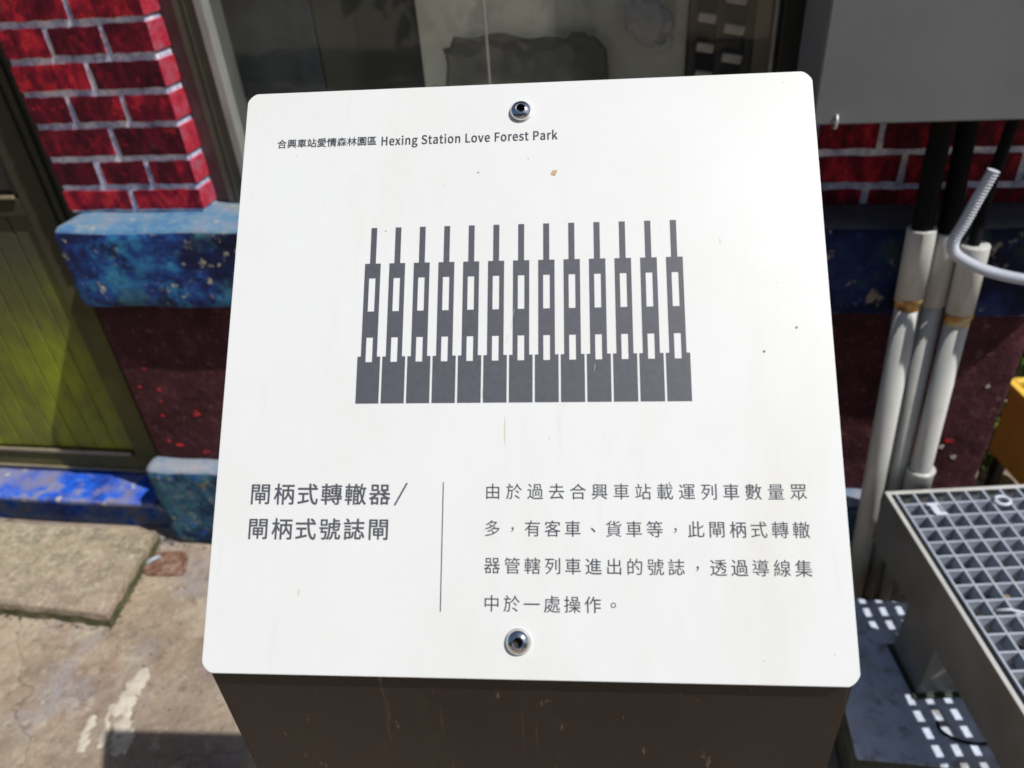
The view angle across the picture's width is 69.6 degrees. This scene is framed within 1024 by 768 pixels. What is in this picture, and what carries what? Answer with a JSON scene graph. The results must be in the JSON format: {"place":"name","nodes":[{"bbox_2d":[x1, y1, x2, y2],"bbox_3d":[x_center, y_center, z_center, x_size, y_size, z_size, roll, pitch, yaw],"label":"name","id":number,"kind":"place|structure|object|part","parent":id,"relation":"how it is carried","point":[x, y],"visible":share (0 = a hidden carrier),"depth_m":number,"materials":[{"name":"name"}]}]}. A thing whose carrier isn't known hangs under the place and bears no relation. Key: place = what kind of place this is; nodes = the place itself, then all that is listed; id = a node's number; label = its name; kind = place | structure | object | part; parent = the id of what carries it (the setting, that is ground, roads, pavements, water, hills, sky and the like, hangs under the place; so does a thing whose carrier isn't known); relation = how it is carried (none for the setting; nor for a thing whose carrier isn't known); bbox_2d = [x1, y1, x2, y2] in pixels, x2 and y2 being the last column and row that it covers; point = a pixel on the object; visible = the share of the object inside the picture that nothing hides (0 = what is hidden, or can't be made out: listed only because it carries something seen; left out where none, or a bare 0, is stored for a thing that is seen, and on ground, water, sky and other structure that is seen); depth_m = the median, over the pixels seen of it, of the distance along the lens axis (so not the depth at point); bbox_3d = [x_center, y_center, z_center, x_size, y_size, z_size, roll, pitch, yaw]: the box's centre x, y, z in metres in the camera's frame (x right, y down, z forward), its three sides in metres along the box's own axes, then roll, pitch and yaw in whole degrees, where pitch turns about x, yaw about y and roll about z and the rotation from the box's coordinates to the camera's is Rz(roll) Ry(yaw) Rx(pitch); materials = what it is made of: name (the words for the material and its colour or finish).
{"place":"outdoors","nodes":[
{"label":"outdoors","id":0,"kind":"place"},
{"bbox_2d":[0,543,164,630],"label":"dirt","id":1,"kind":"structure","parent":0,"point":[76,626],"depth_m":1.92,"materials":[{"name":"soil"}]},
{"bbox_2d":[0,352,1023,767],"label":"ground","id":2,"kind":"structure","parent":0,"point":[74,700],"depth_m":1.75,"materials":[{"name":"concrete"}]},
{"bbox_2d":[0,522,161,626],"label":"doorstep slab","id":3,"kind":"structure","parent":2,"relation":"on","point":[70,572],"depth_m":2.00,"materials":[{"name":"concrete"}]},
{"bbox_2d":[76,668,149,755],"bbox_3d":[-0.908,0.751,1.679,0.129,0.002,0.222,-10,34,-7],"label":"mortar smear","id":4,"kind":"object","parent":2,"relation":"on","point":[122,737],"visible":1,"depth_m":1.66},
{"bbox_2d":[0,530,244,765],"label":"grit","id":5,"kind":"object","parent":2,"relation":"on","point":[122,761],"visible":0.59,"depth_m":1.75,"materials":[{"name":"beige gravel"}]},
{"bbox_2d":[143,551,187,575],"bbox_3d":[-0.968,0.499,2.052,0.140,0.017,0.091,-3,34,2],"label":"iron cover","id":6,"kind":"object","parent":2,"relation":"on","point":[169,563],"visible":0.86,"depth_m":2.05,"materials":[{"name":"metal"}]},
{"bbox_2d":[159,533,206,548],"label":"dirt","id":7,"kind":"structure","parent":2,"relation":"on","point":[166,538],"depth_m":2.13,"materials":[{"name":"soil"}]},
{"bbox_2d":[0,0,1023,555],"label":"station building","id":8,"kind":"structure","parent":2,"relation":"on","point":[122,132],"depth_m":1.60,"materials":[{"name":"paint"}]},
{"bbox_2d":[0,83,159,471],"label":"door","id":9,"kind":"structure","parent":8,"relation":"in","point":[67,400],"depth_m":2.01,"materials":[{"name":"green metal"}]},
{"bbox_2d":[220,0,327,106],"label":"slate board","id":10,"kind":"object","parent":8,"relation":"on","point":[275,46],"depth_m":1.62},
{"bbox_2d":[310,0,424,90],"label":"umber board","id":11,"kind":"object","parent":8,"relation":"on","point":[368,44],"depth_m":1.59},
{"bbox_2d":[171,0,806,201],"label":"window frame","id":12,"kind":"structure","parent":8,"relation":"in","point":[202,26],"depth_m":1.49,"materials":[{"name":"metal"}]},
{"bbox_2d":[415,0,688,86],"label":"beige screen","id":13,"kind":"object","parent":8,"relation":"on","point":[441,23],"depth_m":1.47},
{"bbox_2d":[443,30,607,85],"bbox_3d":[0.034,-0.537,1.574,0.340,0.399,0.012,2,34,9],"label":"hanging cloth","id":14,"kind":"object","parent":13,"relation":"hanging from","point":[577,55],"visible":0.34,"depth_m":1.49,"materials":[{"name":"grey fabric"}]},
{"bbox_2d":[623,0,674,50],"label":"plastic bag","id":15,"kind":"object","parent":13,"relation":"hanging from","point":[660,7],"visible":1,"depth_m":1.41,"materials":[{"name":"grey plastic"}]},
{"bbox_2d":[685,0,755,75],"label":"slatted rack","id":16,"kind":"object","parent":8,"relation":"on","point":[719,36],"visible":0.52,"depth_m":1.44,"materials":[{"name":"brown wood"}]},
{"bbox_2d":[750,0,775,73],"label":"brown panel","id":17,"kind":"object","parent":8,"relation":"attached to","point":[765,11],"depth_m":1.40,"materials":[{"name":"metal"}]},
{"bbox_2d":[797,0,1023,129],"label":"electrical cabinet","id":18,"kind":"object","parent":8,"relation":"attached to","point":[880,61],"visible":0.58,"depth_m":1.10,"materials":[{"name":"grey metal"}]},
{"bbox_3d":[0.827,-0.697,0.919,0.755,0.706,0.018,2,34,9],"label":"cabinet door","id":19,"kind":"part","parent":18,"relation":"part of","materials":[{"name":"grey paint"}]},
{"bbox_2d":[202,71,859,767],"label":"information sign","id":20,"kind":"object","parent":2,"relation":"on","point":[530,449],"visible":1,"depth_m":0.44,"materials":[{"name":"white metal"}]},
{"bbox_2d":[850,224,937,599],"bbox_3d":[0.776,0.126,1.550,0.102,0.963,0.050,2,34,9],"label":"conduit pipe","id":21,"kind":"object","parent":2,"relation":"on","point":[916,258],"visible":0.89,"depth_m":1.45,"materials":[{"name":"grey plastic"}]},
{"bbox_2d":[911,121,954,231],"bbox_3d":[0.716,-0.322,1.266,0.043,0.287,0.054,2,34,9],"label":"power cable","id":22,"kind":"object","parent":21,"relation":"attached to","point":[933,168],"visible":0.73,"depth_m":1.23,"materials":[{"name":"black rubber"}]},
{"bbox_2d":[862,232,960,599],"bbox_3d":[0.823,0.125,1.555,0.098,0.952,0.046,2,34,9],"label":"conduit pipe","id":23,"kind":"object","parent":2,"relation":"on","point":[940,275],"visible":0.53,"depth_m":1.45,"materials":[{"name":"grey plastic"}]},
{"bbox_2d":[937,121,979,234],"bbox_3d":[0.761,-0.325,1.274,0.036,0.297,0.063,-7,34,-4],"label":"power cable","id":24,"kind":"object","parent":23,"relation":"attached to","point":[963,146],"visible":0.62,"depth_m":1.24,"materials":[{"name":"black rubber"}]},
{"bbox_2d":[834,599,1023,767],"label":"concrete base","id":25,"kind":"object","parent":2,"relation":"on","point":[888,721],"visible":0.33,"depth_m":1.43,"materials":[{"name":"grey concrete"}]},
{"bbox_2d":[872,484,1023,767],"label":"grated box","id":26,"kind":"object","parent":25,"relation":"on","point":[947,640],"visible":0.99,"depth_m":1.39,"materials":[{"name":"metal"}]},
{"bbox_2d":[925,502,947,515],"bbox_3d":[0.860,0.253,1.490,0.024,0.004,0.040,-10,34,-8],"label":"saddle clip","id":27,"kind":"object","parent":26,"relation":"on","point":[934,507],"visible":1,"depth_m":1.49,"materials":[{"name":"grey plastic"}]},
{"bbox_2d":[993,495,1011,506],"bbox_3d":[0.996,0.237,1.495,0.035,0.011,0.027,2,34,9],"label":"cable ring","id":28,"kind":"object","parent":26,"relation":"on","point":[1007,498],"visible":1,"depth_m":1.49,"materials":[{"name":"grey plastic"}]},
{"bbox_2d":[995,608,1023,613],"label":"wire tie","id":29,"kind":"object","parent":26,"relation":"attached to","point":[1009,609],"visible":1,"depth_m":1.28,"materials":[{"name":"grey plastic"}]},
{"bbox_2d":[936,720,986,744],"bbox_3d":[0.865,0.659,1.386,0.115,0.006,0.043,2,34,9],"label":"black cord","id":30,"kind":"object","parent":25,"relation":"on","point":[957,739],"visible":0.63,"depth_m":1.38,"materials":[{"name":"black rubber"}]},
{"bbox_2d":[877,240,990,601],"bbox_3d":[0.861,0.143,1.536,0.100,0.938,0.058,2,34,9],"label":"conduit pipe","id":31,"kind":"object","parent":2,"relation":"on","point":[959,310],"visible":0.81,"depth_m":1.41,"materials":[{"name":"grey plastic"}]},
{"bbox_2d":[946,168,1023,284],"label":"corrugated hose","id":32,"kind":"object","parent":31,"relation":"attached to","point":[955,253],"visible":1,"depth_m":1.23,"materials":[{"name":"grey plastic"}]},
{"bbox_2d":[968,120,1020,246],"bbox_3d":[0.812,-0.311,1.256,0.026,0.307,0.075,15,39,27],"label":"power cable","id":33,"kind":"object","parent":31,"relation":"attached to","point":[997,163],"visible":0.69,"depth_m":1.23,"materials":[{"name":"black rubber"}]},
{"bbox_2d":[976,429,1015,486],"bbox_3d":[1.281,0.227,1.994,0.142,0.232,0.147,2,34,9],"label":"potted tuft","id":34,"kind":"object","parent":2,"relation":"on","point":[986,462],"visible":0.16,"depth_m":1.99,"materials":[{"name":"plant"}]},
{"bbox_2d":[983,377,1023,485],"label":"yellow planter","id":35,"kind":"object","parent":2,"relation":"on","point":[1006,448],"visible":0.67,"depth_m":1.83,"materials":[{"name":"plastic"}]},
{"bbox_2d":[994,355,1023,428],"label":"shrub","id":36,"kind":"object","parent":2,"relation":"on","point":[1021,371],"visible":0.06,"depth_m":2.18,"materials":[{"name":"green plant"}]}
]}

